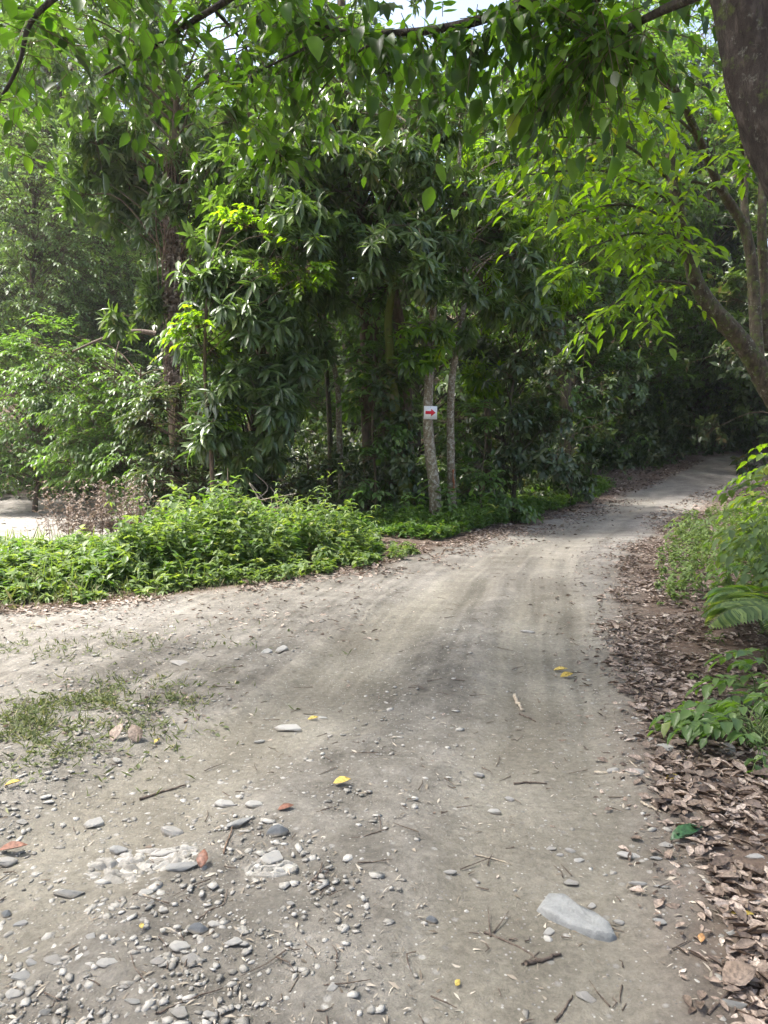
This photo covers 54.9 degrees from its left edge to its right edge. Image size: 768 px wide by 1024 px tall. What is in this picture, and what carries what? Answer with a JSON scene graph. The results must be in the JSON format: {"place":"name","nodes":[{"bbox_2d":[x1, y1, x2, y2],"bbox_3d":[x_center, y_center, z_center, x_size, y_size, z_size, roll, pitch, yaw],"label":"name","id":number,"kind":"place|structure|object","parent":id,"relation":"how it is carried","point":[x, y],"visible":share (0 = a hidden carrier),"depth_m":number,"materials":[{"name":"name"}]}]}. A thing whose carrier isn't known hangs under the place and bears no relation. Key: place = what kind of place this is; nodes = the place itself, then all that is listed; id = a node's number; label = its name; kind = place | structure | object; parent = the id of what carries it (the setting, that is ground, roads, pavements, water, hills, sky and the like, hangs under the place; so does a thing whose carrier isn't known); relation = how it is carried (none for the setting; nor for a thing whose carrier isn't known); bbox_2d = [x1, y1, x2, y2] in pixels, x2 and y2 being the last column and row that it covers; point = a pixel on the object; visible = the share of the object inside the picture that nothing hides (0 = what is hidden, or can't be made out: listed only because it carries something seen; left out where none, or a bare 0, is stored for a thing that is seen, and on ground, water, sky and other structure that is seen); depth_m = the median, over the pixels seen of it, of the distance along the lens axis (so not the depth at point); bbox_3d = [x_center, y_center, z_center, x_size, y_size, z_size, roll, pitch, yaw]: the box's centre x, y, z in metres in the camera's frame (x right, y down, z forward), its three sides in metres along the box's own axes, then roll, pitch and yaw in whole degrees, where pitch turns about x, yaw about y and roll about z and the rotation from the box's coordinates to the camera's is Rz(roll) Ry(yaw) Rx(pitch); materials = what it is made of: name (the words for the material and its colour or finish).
{"place":"outdoors","nodes":[
{"label":"outdoors","id":0,"kind":"place"},
{"bbox_2d":[0,493,167,540],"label":"riverbed","id":1,"kind":"structure","parent":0,"point":[14,507],"depth_m":26.02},
{"bbox_2d":[0,336,161,511],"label":"bush","id":2,"kind":"object","parent":1,"relation":"on","point":[27,436],"visible":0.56,"depth_m":25.80,"materials":[{"name":"green plant"}]},
{"bbox_2d":[0,303,247,518],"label":"bush","id":3,"kind":"object","parent":1,"relation":"on","point":[111,459],"visible":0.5,"depth_m":21.23,"materials":[{"name":"green plant"}]},
{"bbox_2d":[72,329,156,387],"bbox_3d":[-7.474,-4.278,20.597,2.252,1.663,0.214,-1,4,-9],"label":"bare branch","id":4,"kind":"object","parent":3,"relation":"attached to","point":[148,332],"visible":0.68,"depth_m":20.54,"materials":[{"name":"brown plant"}]},
{"bbox_2d":[0,264,767,539],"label":"undergrowth","id":5,"kind":"object","parent":1,"relation":"on","point":[666,443],"depth_m":29.74,"materials":[{"name":"green plant"}]},
{"bbox_2d":[0,551,766,1023],"bbox_3d":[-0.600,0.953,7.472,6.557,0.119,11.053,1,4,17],"label":"gravel","id":6,"kind":"structure","parent":0,"point":[174,961],"depth_m":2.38,"materials":[{"name":"grey gravel"}]},
{"bbox_2d":[0,452,767,1023],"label":"road","id":7,"kind":"structure","parent":0,"point":[418,614],"depth_m":3.31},
{"bbox_2d":[0,856,17,867],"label":"stone","id":8,"kind":"object","parent":7,"relation":"on","point":[7,861],"visible":1,"depth_m":2.76,"materials":[{"name":"grey stone"}]},
{"bbox_2d":[0,841,27,850],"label":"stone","id":9,"kind":"object","parent":7,"relation":"on","point":[12,845],"visible":1,"depth_m":2.84,"materials":[{"name":"stone"}]},
{"bbox_2d":[10,970,30,980],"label":"stone","id":10,"kind":"object","parent":7,"relation":"on","point":[22,975],"visible":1,"depth_m":2.13,"materials":[{"name":"grey stone"}]},
{"bbox_2d":[53,889,84,898],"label":"stone","id":11,"kind":"object","parent":7,"relation":"on","point":[70,894],"visible":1,"depth_m":2.55,"materials":[{"name":"grey stone"}]},
{"bbox_2d":[83,817,103,828],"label":"stone","id":12,"kind":"object","parent":7,"relation":"on","point":[94,822],"visible":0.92,"depth_m":3.04,"materials":[{"name":"grey stone"}]},
{"bbox_2d":[96,958,117,967],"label":"stone","id":13,"kind":"object","parent":7,"relation":"on","point":[103,962],"visible":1,"depth_m":2.16,"materials":[{"name":"grey stone"}]},
{"bbox_2d":[128,724,142,742],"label":"rock","id":14,"kind":"object","parent":7,"relation":"on","point":[134,732],"visible":1,"depth_m":3.88,"materials":[{"name":"beige stone"}]},
{"bbox_2d":[84,844,197,883],"bbox_3d":[-0.895,1.310,2.752,0.500,0.081,0.260,0,4,0],"label":"rock outcrop","id":15,"kind":"object","parent":7,"relation":"on","point":[106,864],"visible":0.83,"depth_m":2.74,"materials":[{"name":"grey stone"}]},
{"bbox_2d":[150,847,179,856],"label":"stone","id":16,"kind":"object","parent":7,"relation":"on","point":[163,852],"visible":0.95,"depth_m":2.81,"materials":[{"name":"grey stone"}]},
{"bbox_2d":[160,826,183,836],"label":"stone","id":17,"kind":"object","parent":7,"relation":"on","point":[171,831],"visible":0.93,"depth_m":2.96,"materials":[{"name":"grey stone"}]},
{"bbox_2d":[0,555,351,813],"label":"grass","id":18,"kind":"structure","parent":7,"relation":"on","point":[30,709],"depth_m":4.41,"materials":[{"name":"green plant"}]},
{"bbox_2d":[170,1006,187,1018],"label":"stone","id":19,"kind":"object","parent":7,"relation":"on","point":[180,1012],"visible":1,"depth_m":1.97,"materials":[{"name":"grey stone"}]},
{"bbox_2d":[169,940,189,952],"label":"stone","id":20,"kind":"object","parent":7,"relation":"on","point":[177,946],"visible":1,"depth_m":2.23,"materials":[{"name":"grey stone"}]},
{"bbox_2d":[165,861,197,871],"bbox_3d":[-0.724,1.281,2.665,0.124,0.043,0.045,-3,12,-2],"label":"stone","id":21,"kind":"object","parent":7,"relation":"on","point":[179,867],"visible":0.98,"depth_m":2.65,"materials":[{"name":"grey stone"}]},
{"bbox_2d":[181,952,203,965],"bbox_3d":[-0.563,1.317,2.175,0.065,0.018,0.060,5,10,-25],"label":"stone","id":22,"kind":"object","parent":7,"relation":"on","point":[191,956],"visible":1,"depth_m":2.17,"materials":[{"name":"grey stone"}]},
{"bbox_2d":[187,922,208,934],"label":"stone","id":23,"kind":"object","parent":7,"relation":"on","point":[197,928],"visible":0.98,"depth_m":2.30,"materials":[{"name":"grey stone"}]},
{"bbox_2d":[226,817,251,828],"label":"stone","id":24,"kind":"object","parent":7,"relation":"on","point":[238,823],"visible":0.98,"depth_m":2.98,"materials":[{"name":"grey stone"}]},
{"bbox_2d":[259,850,282,864],"bbox_3d":[-0.412,1.268,2.694,0.081,0.046,0.065,-3,5,-31],"label":"stone","id":25,"kind":"object","parent":7,"relation":"on","point":[274,857],"visible":0.86,"depth_m":2.68,"materials":[{"name":"grey stone"}]},
{"bbox_2d":[244,859,298,877],"bbox_3d":[-0.404,1.284,2.657,0.200,0.056,0.120,0,4,0],"label":"stone","id":26,"kind":"object","parent":7,"relation":"on","point":[267,870],"visible":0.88,"depth_m":2.63,"materials":[{"name":"grey stone"}]},
{"bbox_2d":[266,824,288,837],"bbox_3d":[-0.417,1.251,2.890,0.090,0.055,0.058,-9,5,-8],"label":"stone","id":27,"kind":"object","parent":7,"relation":"on","point":[277,830],"visible":0.94,"depth_m":2.88,"materials":[{"name":"grey stone"}]},
{"bbox_2d":[274,724,300,731],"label":"stone","id":28,"kind":"object","parent":7,"relation":"on","point":[290,727],"visible":0.89,"depth_m":4.17,"materials":[{"name":"white stone"}]},
{"bbox_2d":[0,545,758,1023],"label":"debris","id":29,"kind":"object","parent":7,"relation":"on","point":[332,873],"depth_m":2.55,"materials":[{"name":"grey stone"}]},
{"bbox_2d":[483,907,536,958],"bbox_3d":[0.380,1.326,2.322,0.121,0.030,0.252,-1,4,-16],"label":"stick","id":30,"kind":"object","parent":7,"relation":"on","point":[497,937],"visible":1,"depth_m":2.32,"materials":[{"name":"wood"}]},
{"bbox_2d":[524,953,561,965],"bbox_3d":[0.479,1.340,2.220,0.128,0.018,0.017,-2,5,-21],"label":"stick","id":31,"kind":"object","parent":7,"relation":"on","point":[536,960],"visible":1,"depth_m":2.21,"materials":[{"name":"wood"}]},
{"bbox_2d":[537,893,616,941],"bbox_3d":[0.632,1.328,2.410,0.270,0.072,0.125,4,6,43],"label":"stone","id":32,"kind":"object","parent":7,"relation":"on","point":[564,910],"visible":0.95,"depth_m":2.39,"materials":[{"name":"grey stone"}]},
{"bbox_2d":[670,823,702,839],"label":"fallen leaf","id":33,"kind":"object","parent":7,"relation":"on","point":[679,831],"visible":1,"depth_m":2.90,"materials":[{"name":"green plant"}]},
{"bbox_2d":[0,313,767,1023],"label":"ground","id":34,"kind":"structure","parent":0,"point":[716,925],"depth_m":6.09,"materials":[{"name":"brown plant"}]},
{"bbox_2d":[0,85,125,366],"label":"tree","id":35,"kind":"object","parent":34,"relation":"on","point":[24,281],"visible":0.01,"depth_m":44.02,"materials":[{"name":"green plant"}]},
{"bbox_2d":[0,99,153,480],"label":"tree","id":36,"kind":"object","parent":34,"relation":"on","point":[33,234],"visible":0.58,"depth_m":31.02,"materials":[{"name":"green plant"}]},
{"bbox_2d":[0,94,169,374],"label":"distant forest","id":37,"kind":"object","parent":34,"relation":"on","point":[12,298],"visible":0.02,"depth_m":45.16,"materials":[{"name":"green plant"}]},
{"bbox_2d":[27,474,159,538],"bbox_3d":[-4.870,-0.013,12.422,2.090,1.268,1.740,0,4,0],"label":"withered shrub","id":38,"kind":"object","parent":34,"relation":"on","point":[104,512],"visible":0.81,"depth_m":12.31,"materials":[{"name":"brown plant"}]},
{"bbox_2d":[2,151,202,484],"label":"tree","id":39,"kind":"object","parent":34,"relation":"on","point":[115,297],"visible":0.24,"depth_m":32.83,"materials":[{"name":"green plant"}]},
{"bbox_2d":[19,68,200,386],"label":"tree","id":40,"kind":"object","parent":34,"relation":"on","point":[56,114],"visible":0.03,"depth_m":36.66,"materials":[{"name":"green plant"}]},
{"bbox_2d":[0,0,228,392],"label":"tree","id":41,"kind":"object","parent":34,"relation":"on","point":[79,23],"visible":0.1,"depth_m":39.01,"materials":[{"name":"green plant"}]},
{"bbox_2d":[62,0,210,354],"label":"tree","id":42,"kind":"object","parent":34,"relation":"on","point":[161,14],"depth_m":49.00,"materials":[{"name":"green plant"}]},
{"bbox_2d":[0,0,308,519],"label":"tree","id":43,"kind":"object","parent":34,"relation":"on","point":[131,207],"visible":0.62,"depth_m":17.18,"materials":[{"name":"green plant"}]},
{"bbox_2d":[160,484,188,514],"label":"plant","id":44,"kind":"object","parent":34,"relation":"on","point":[173,504],"visible":0.41,"depth_m":11.59,"materials":[{"name":"green plant"}]},
{"bbox_2d":[98,128,275,441],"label":"tree","id":45,"kind":"object","parent":34,"relation":"on","point":[143,338],"visible":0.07,"depth_m":28.50,"materials":[{"name":"green plant"}]},
{"bbox_2d":[105,379,300,526],"bbox_3d":[-3.994,-1.253,16.590,4.263,3.401,2.535,0,4,0],"label":"bush","id":46,"kind":"object","parent":34,"relation":"on","point":[148,427],"visible":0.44,"depth_m":16.22,"materials":[{"name":"green plant"}]},
{"bbox_2d":[0,456,420,604],"bbox_3d":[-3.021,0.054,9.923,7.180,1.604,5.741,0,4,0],"label":"weeds","id":47,"kind":"object","parent":34,"relation":"on","point":[140,567],"visible":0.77,"depth_m":9.29,"materials":[{"name":"green plant"}]},
{"bbox_2d":[157,203,338,503],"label":"tree","id":48,"kind":"object","parent":34,"relation":"on","point":[193,320],"visible":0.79,"depth_m":13.95,"materials":[{"name":"green plant"}]},
{"bbox_2d":[223,468,295,511],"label":"dead branches","id":49,"kind":"object","parent":34,"relation":"on","point":[252,486],"visible":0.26,"depth_m":13.94,"materials":[{"name":"brown wood"}]},
{"bbox_2d":[146,47,375,496],"bbox_3d":[-3.821,-8.334,26.714,9.529,16.251,8.874,0,4,0],"label":"tree","id":50,"kind":"object","parent":34,"relation":"on","point":[349,328],"visible":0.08,"depth_m":26.72,"materials":[{"name":"green plant"}]},
{"bbox_2d":[159,101,370,501],"bbox_3d":[-2.279,-4.435,15.615,4.301,9.489,4.537,0,4,0],"label":"tree","id":51,"kind":"object","parent":34,"relation":"on","point":[268,392],"visible":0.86,"depth_m":14.53,"materials":[{"name":"green plant"}]},
{"bbox_2d":[183,53,365,431],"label":"tree","id":52,"kind":"object","parent":34,"relation":"on","point":[229,102],"depth_m":40.07,"materials":[{"name":"green plant"}]},
{"bbox_2d":[235,446,380,517],"bbox_3d":[-1.804,-0.452,15.894,3.419,2.012,1.709,1,4,15],"label":"shrub","id":53,"kind":"object","parent":34,"relation":"on","point":[303,484],"visible":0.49,"depth_m":15.87,"materials":[{"name":"green plant"}]},
{"bbox_2d":[282,200,340,508],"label":"tree","id":54,"kind":"object","parent":34,"relation":"on","point":[329,424],"visible":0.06,"depth_m":17.85,"materials":[{"name":"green plant"}]},
{"bbox_2d":[263,185,377,500],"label":"tree","id":55,"kind":"object","parent":34,"relation":"on","point":[339,439],"visible":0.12,"depth_m":16.83,"materials":[{"name":"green plant"}]},
{"bbox_2d":[340,500,366,540],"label":"plant","id":56,"kind":"object","parent":34,"relation":"on","point":[352,525],"visible":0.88,"depth_m":10.87,"materials":[{"name":"green plant"}]},
{"bbox_2d":[253,0,457,509],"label":"tree","id":57,"kind":"object","parent":34,"relation":"on","point":[345,309],"visible":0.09,"depth_m":17.67,"materials":[{"name":"green plant"}]},
{"bbox_2d":[289,121,447,471],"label":"tree","id":58,"kind":"object","parent":34,"relation":"on","point":[342,359],"visible":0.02,"depth_m":32.45,"materials":[{"name":"green plant"}]},
{"bbox_2d":[330,329,424,512],"bbox_3d":[-0.146,-1.799,15.685,2.392,4.207,1.522,-4,6,-42],"label":"shrub","id":59,"kind":"object","parent":34,"relation":"on","point":[376,448],"visible":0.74,"depth_m":15.57,"materials":[{"name":"green plant"}]},
{"bbox_2d":[277,193,481,500],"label":"tree","id":60,"kind":"object","parent":34,"relation":"on","point":[377,305],"visible":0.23,"depth_m":16.73,"materials":[{"name":"green plant"}]},
{"bbox_2d":[0,0,767,268],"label":"tree","id":61,"kind":"object","parent":34,"relation":"on","point":[610,46],"visible":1,"depth_m":4.77,"materials":[{"name":"green plant"}]},
{"bbox_2d":[367,281,425,513],"bbox_3d":[0.286,-2.303,15.697,1.296,5.218,1.372,0,4,0],"label":"mossy trunk","id":62,"kind":"object","parent":34,"relation":"on","point":[399,471],"visible":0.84,"depth_m":15.73,"materials":[{"name":"green plant"}]},
{"bbox_2d":[301,9,513,518],"bbox_3d":[0.314,-4.984,15.888,4.554,10.554,4.627,0,4,0],"label":"tree","id":63,"kind":"object","parent":34,"relation":"on","point":[431,335],"visible":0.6,"depth_m":14.84,"materials":[{"name":"green plant"}]},
{"bbox_2d":[424,406,436,418],"bbox_3d":[0.965,-2.063,15.353,0.275,0.270,0.022,1,4,-2],"label":"arrow sign","id":64,"kind":"object","parent":63,"relation":"attached to","point":[430,412],"visible":1,"depth_m":15.35,"materials":[{"name":"metal"}]},
{"bbox_2d":[295,57,531,477],"bbox_3d":[0.907,-7.956,25.183,8.441,14.984,7.652,0,4,0],"label":"tree","id":65,"kind":"object","parent":34,"relation":"on","point":[417,400],"visible":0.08,"depth_m":25.15,"materials":[{"name":"green plant"}]},
{"bbox_2d":[275,25,559,504],"bbox_3d":[0.737,-4.681,15.607,6.400,9.938,4.247,0,4,0],"label":"tree","id":66,"kind":"object","parent":34,"relation":"on","point":[429,292],"visible":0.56,"depth_m":14.69,"materials":[{"name":"green plant"}]},
{"bbox_2d":[399,479,447,515],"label":"plant","id":67,"kind":"object","parent":34,"relation":"on","point":[418,499],"visible":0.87,"depth_m":15.22,"materials":[{"name":"green plant"}]},
{"bbox_2d":[107,134,756,393],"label":"distant forest","id":68,"kind":"object","parent":34,"relation":"on","point":[591,281],"depth_m":50.33,"materials":[{"name":"green plant"}]},
{"bbox_2d":[442,483,495,524],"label":"plant","id":69,"kind":"object","parent":34,"relation":"on","point":[459,500],"visible":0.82,"depth_m":15.24,"materials":[{"name":"green plant"}]},
{"bbox_2d":[327,475,615,539],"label":"undergrowth","id":70,"kind":"object","parent":34,"relation":"on","point":[445,527],"visible":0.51,"depth_m":14.90,"materials":[{"name":"green plant"}]},
{"bbox_2d":[415,115,551,459],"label":"tree","id":71,"kind":"object","parent":34,"relation":"on","point":[449,357],"visible":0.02,"depth_m":34.44,"materials":[{"name":"green plant"}]},
{"bbox_2d":[435,398,543,523],"bbox_3d":[2.278,-1.030,16.671,1.983,3.067,2.312,-3,5,-39],"label":"shrub","id":72,"kind":"object","parent":34,"relation":"on","point":[521,513],"visible":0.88,"depth_m":16.53,"materials":[{"name":"green plant"}]},
{"bbox_2d":[413,115,588,510],"bbox_3d":[2.327,-4.319,16.142,4.831,9.161,3.270,0,4,0],"label":"tree","id":73,"kind":"object","parent":34,"relation":"on","point":[468,292],"visible":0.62,"depth_m":15.74,"materials":[{"name":"green plant"}]},
{"bbox_2d":[437,304,586,497],"bbox_3d":[3.062,-2.776,18.309,3.395,5.730,3.164,-1,4,-12],"label":"shrub","id":74,"kind":"object","parent":34,"relation":"on","point":[527,406],"visible":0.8,"depth_m":18.16,"materials":[{"name":"green plant"}]},
{"bbox_2d":[435,135,601,492],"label":"tree","id":75,"kind":"object","parent":34,"relation":"on","point":[474,377],"visible":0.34,"depth_m":18.06,"materials":[{"name":"green plant"}]},
{"bbox_2d":[383,70,656,477],"bbox_3d":[4.524,-8.542,26.069,9.688,16.485,8.884,0,4,0],"label":"tree","id":76,"kind":"object","parent":34,"relation":"on","point":[604,362],"visible":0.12,"depth_m":25.94,"materials":[{"name":"green plant"}]},
{"bbox_2d":[466,112,670,465],"bbox_3d":[6.377,-7.577,25.818,7.597,13.486,6.887,-4,6,-43],"label":"tree","id":77,"kind":"object","parent":34,"relation":"on","point":[637,367],"visible":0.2,"depth_m":25.64,"materials":[{"name":"green plant"}]},
{"bbox_2d":[523,341,624,503],"bbox_3d":[5.082,-2.440,20.482,2.953,4.626,2.825,0,4,0],"label":"shrub","id":78,"kind":"object","parent":34,"relation":"on","point":[583,483],"visible":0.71,"depth_m":20.02,"materials":[{"name":"green plant"}]},
{"bbox_2d":[443,0,710,488],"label":"tree","id":79,"kind":"object","parent":34,"relation":"on","point":[563,378],"visible":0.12,"depth_m":22.54,"materials":[{"name":"green plant"}]},
{"bbox_2d":[491,107,692,435],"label":"tree","id":80,"kind":"object","parent":34,"relation":"on","point":[633,344],"visible":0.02,"depth_m":29.29,"materials":[{"name":"green plant"}]},
{"bbox_2d":[436,0,767,408],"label":"tree","id":81,"kind":"object","parent":34,"relation":"on","point":[751,348],"visible":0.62,"depth_m":7.06,"materials":[{"name":"green plant"}]},
{"bbox_2d":[518,0,741,460],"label":"tree","id":82,"kind":"object","parent":34,"relation":"on","point":[682,58],"visible":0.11,"depth_m":31.04,"materials":[{"name":"green plant"}]},
{"bbox_2d":[548,0,757,450],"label":"tree","id":83,"kind":"object","parent":34,"relation":"on","point":[682,308],"visible":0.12,"depth_m":32.72,"materials":[{"name":"green plant"}]},
{"bbox_2d":[583,0,736,334],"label":"tree","id":84,"kind":"object","parent":34,"relation":"on","point":[716,55],"visible":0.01,"depth_m":43.91,"materials":[{"name":"green plant"}]},
{"bbox_2d":[589,7,767,429],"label":"tree","id":85,"kind":"object","parent":34,"relation":"on","point":[706,125],"visible":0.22,"depth_m":36.22,"materials":[{"name":"green plant"}]},
{"bbox_2d":[610,39,755,388],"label":"tree","id":86,"kind":"object","parent":34,"relation":"on","point":[729,245],"visible":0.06,"depth_m":37.83,"materials":[{"name":"green plant"}]},
{"bbox_2d":[613,99,765,415],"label":"tree","id":87,"kind":"object","parent":34,"relation":"on","point":[732,386],"visible":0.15,"depth_m":36.77,"materials":[{"name":"green plant"}]},
{"bbox_2d":[663,510,731,537],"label":"plant","id":88,"kind":"object","parent":34,"relation":"on","point":[697,522],"visible":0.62,"depth_m":13.48,"materials":[{"name":"green plant"}]},
{"bbox_2d":[647,692,767,778],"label":"plant","id":89,"kind":"object","parent":34,"relation":"on","point":[708,724],"visible":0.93,"depth_m":3.79,"materials":[{"name":"green plant"}]},
{"bbox_2d":[654,501,767,732],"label":"groundcover","id":90,"kind":"object","parent":34,"relation":"on","point":[689,567],"depth_m":9.32,"materials":[{"name":"green plant"}]},
{"bbox_2d":[666,36,767,324],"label":"tree","id":91,"kind":"object","parent":34,"relation":"on","point":[697,61],"visible":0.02,"depth_m":42.66,"materials":[{"name":"green plant"}]},
{"bbox_2d":[672,105,767,475],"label":"tree","id":92,"kind":"object","parent":34,"relation":"on","point":[728,299],"visible":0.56,"depth_m":27.92,"materials":[{"name":"green plant"}]},
{"bbox_2d":[681,95,767,444],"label":"tree","id":93,"kind":"object","parent":34,"relation":"on","point":[744,397],"visible":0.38,"depth_m":32.90,"materials":[{"name":"green plant"}]},
{"bbox_2d":[685,647,767,718],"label":"plant","id":94,"kind":"object","parent":34,"relation":"on","point":[707,689],"visible":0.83,"depth_m":4.39,"materials":[{"name":"green plant"}]},
{"bbox_2d":[689,74,767,413],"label":"tree","id":95,"kind":"object","parent":34,"relation":"on","point":[721,206],"visible":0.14,"depth_m":35.82,"materials":[{"name":"green plant"}]},
{"bbox_2d":[696,464,767,594],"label":"shrub","id":96,"kind":"object","parent":34,"relation":"on","point":[757,571],"visible":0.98,"depth_m":6.73,"materials":[{"name":"green plant"}]},
{"bbox_2d":[701,503,766,561],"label":"shrub","id":97,"kind":"object","parent":34,"relation":"on","point":[732,522],"visible":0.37,"depth_m":9.68,"materials":[{"name":"green plant"}]},
{"bbox_2d":[701,592,767,629],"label":"fern","id":98,"kind":"object","parent":34,"relation":"on","point":[741,607],"visible":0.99,"depth_m":5.06,"materials":[{"name":"green plant"}]},
{"bbox_2d":[702,585,767,630],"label":"fern","id":99,"kind":"object","parent":34,"relation":"on","point":[729,589],"visible":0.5,"depth_m":6.02,"materials":[{"name":"green plant"}]},
{"bbox_2d":[703,533,767,589],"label":"shrub","id":100,"kind":"object","parent":34,"relation":"on","point":[735,568],"visible":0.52,"depth_m":7.65,"materials":[{"name":"green plant"}]},
{"bbox_2d":[722,960,756,985],"bbox_3d":[0.998,1.308,2.086,0.082,0.044,0.079,3,5,38],"label":"rock","id":101,"kind":"object","parent":34,"relation":"on","point":[741,973],"visible":1,"depth_m":2.09,"materials":[{"name":"beige stone"}]},
{"bbox_2d":[712,444,767,537],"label":"shrub","id":102,"kind":"object","parent":34,"relation":"on","point":[741,479],"visible":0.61,"depth_m":9.81,"materials":[{"name":"green plant"}]},
{"bbox_2d":[1,0,767,300],"label":"sky","id":103,"kind":"structure","parent":0,"point":[462,6],"materials":[{"name":"white"}]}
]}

